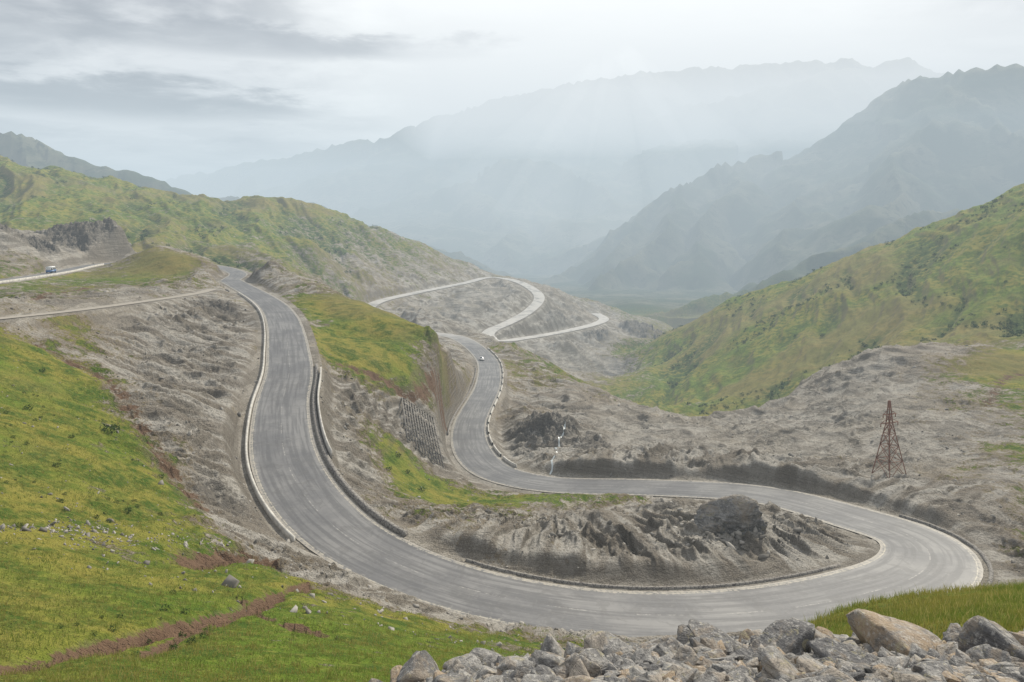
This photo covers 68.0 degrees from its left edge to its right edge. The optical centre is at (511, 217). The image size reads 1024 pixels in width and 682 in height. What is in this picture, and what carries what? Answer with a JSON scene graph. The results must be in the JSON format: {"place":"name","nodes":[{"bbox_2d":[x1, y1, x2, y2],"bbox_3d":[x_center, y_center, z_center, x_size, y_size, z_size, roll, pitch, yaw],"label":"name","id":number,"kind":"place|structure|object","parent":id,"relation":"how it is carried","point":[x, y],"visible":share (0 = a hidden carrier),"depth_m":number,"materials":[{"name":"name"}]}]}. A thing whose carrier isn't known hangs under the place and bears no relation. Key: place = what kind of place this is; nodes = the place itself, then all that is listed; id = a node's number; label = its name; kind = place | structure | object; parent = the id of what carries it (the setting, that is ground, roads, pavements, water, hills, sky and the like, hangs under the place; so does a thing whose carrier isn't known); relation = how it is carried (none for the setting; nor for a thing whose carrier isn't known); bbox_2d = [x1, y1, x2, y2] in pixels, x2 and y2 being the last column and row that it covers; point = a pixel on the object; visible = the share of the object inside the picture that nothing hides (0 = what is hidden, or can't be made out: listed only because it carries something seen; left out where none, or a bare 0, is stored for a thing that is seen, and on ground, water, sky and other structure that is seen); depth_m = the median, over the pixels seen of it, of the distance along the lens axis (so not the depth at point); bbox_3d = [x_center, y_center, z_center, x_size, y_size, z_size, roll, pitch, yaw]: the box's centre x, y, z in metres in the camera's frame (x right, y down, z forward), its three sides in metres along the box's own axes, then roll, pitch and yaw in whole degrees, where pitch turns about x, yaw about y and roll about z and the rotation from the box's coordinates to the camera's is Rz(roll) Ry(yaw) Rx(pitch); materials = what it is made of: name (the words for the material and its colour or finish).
{"place":"outdoors","nodes":[
{"label":"outdoors","id":0,"kind":"place"},
{"bbox_2d":[0,262,247,280],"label":"road","id":1,"kind":"structure","parent":0,"point":[235,274],"depth_m":335.98,"materials":[{"name":"grey asphalt"}]},
{"bbox_2d":[46,266,55,272],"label":"minibus","id":2,"kind":"object","parent":1,"relation":"on","point":[51,269],"visible":0.99,"depth_m":306.61,"materials":[{"name":"blue paint"}]},
{"bbox_2d":[0,57,1023,681],"bbox_3d":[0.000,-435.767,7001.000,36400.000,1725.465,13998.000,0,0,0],"label":"mountain terrain","id":3,"kind":"structure","parent":0,"point":[642,211],"depth_m":298.89,"materials":[{"name":"green plant"}]},
{"bbox_2d":[0,263,103,282],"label":"concrete parapet","id":4,"kind":"structure","parent":3,"relation":"on","point":[32,277],"depth_m":289.01,"materials":[{"name":"grey concrete"}]},
{"bbox_2d":[0,289,215,318],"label":"dirt track","id":5,"kind":"structure","parent":3,"relation":"on","point":[189,294],"depth_m":183.79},
{"bbox_2d":[238,292,294,541],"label":"concrete parapet","id":6,"kind":"structure","parent":3,"relation":"on","point":[286,532],"depth_m":111.65,"materials":[{"name":"grey concrete"}]},
{"bbox_2d":[317,367,331,458],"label":"concrete parapet","id":7,"kind":"structure","parent":3,"relation":"on","point":[327,445],"depth_m":129.59,"materials":[{"name":"grey concrete"}]},
{"bbox_2d":[312,363,407,536],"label":"stone parapet wall","id":8,"kind":"structure","parent":3,"relation":"on","point":[367,507],"depth_m":108.03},
{"bbox_2d":[402,397,443,467],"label":"retaining wall","id":9,"kind":"structure","parent":3,"relation":"on","point":[423,437],"depth_m":174.41,"materials":[{"name":"stone"}]},
{"bbox_2d":[447,367,475,434],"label":"stone parapet wall","id":10,"kind":"structure","parent":3,"relation":"on","point":[461,403],"depth_m":249.27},
{"bbox_2d":[487,348,516,467],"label":"concrete parapet","id":11,"kind":"structure","parent":3,"relation":"on","point":[509,462],"depth_m":207.97,"materials":[{"name":"grey concrete"}]},
{"bbox_2d":[0,220,1022,655],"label":"scree boulders","id":12,"kind":"object","parent":3,"relation":"on","point":[230,582],"visible":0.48,"depth_m":95.78,"materials":[{"name":"stone"}]},
{"bbox_2d":[0,342,1023,681],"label":"grass tufts","id":13,"kind":"object","parent":3,"relation":"on","point":[446,644],"visible":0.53,"depth_m":34.09,"materials":[{"name":"green plant"}]},
{"bbox_2d":[1,157,1023,656],"bbox_3d":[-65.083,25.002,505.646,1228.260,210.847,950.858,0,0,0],"label":"shrubs","id":14,"kind":"object","parent":3,"relation":"on","point":[175,645],"visible":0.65,"depth_m":427.54,"materials":[{"name":"green plant"}]},
{"bbox_2d":[550,421,565,473],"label":"stream","id":15,"kind":"structure","parent":3,"relation":"on","point":[564,426],"depth_m":201.47,"materials":[{"name":"grey liquid"}]},
{"bbox_2d":[466,558,840,589],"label":"stone parapet wall","id":16,"kind":"structure","parent":3,"relation":"on","point":[651,587],"depth_m":90.99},
{"bbox_2d":[369,608,1023,681],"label":"rock pile","id":17,"kind":"object","parent":3,"relation":"on","point":[875,647],"visible":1,"depth_m":5.57,"materials":[{"name":"grey stone"}]},
{"bbox_2d":[690,494,766,536],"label":"rock outcrop","id":18,"kind":"object","parent":3,"relation":"on","point":[732,513],"visible":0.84,"depth_m":105.66,"materials":[{"name":"grey stone"}]},
{"bbox_2d":[872,400,906,477],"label":"lattice power pylon","id":19,"kind":"object","parent":3,"relation":"on","point":[889,419],"visible":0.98,"depth_m":149.71,"materials":[{"name":"metal"}]},
{"bbox_2d":[803,577,1023,637],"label":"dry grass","id":20,"kind":"structure","parent":3,"relation":"on","point":[946,603],"depth_m":18.49,"materials":[{"name":"green plant"}]},
{"bbox_2d":[899,514,993,585],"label":"stone parapet wall","id":21,"kind":"structure","parent":3,"relation":"on","point":[984,557],"depth_m":112.87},
{"bbox_2d":[0,0,1023,180],"label":"sky","id":22,"kind":"structure","parent":0,"point":[162,90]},
{"bbox_2d":[220,277,982,636],"bbox_3d":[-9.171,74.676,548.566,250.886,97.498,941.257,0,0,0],"label":"road","id":23,"kind":"structure","parent":0,"point":[314,507],"depth_m":101.08,"materials":[{"name":"grey asphalt"}]}
]}

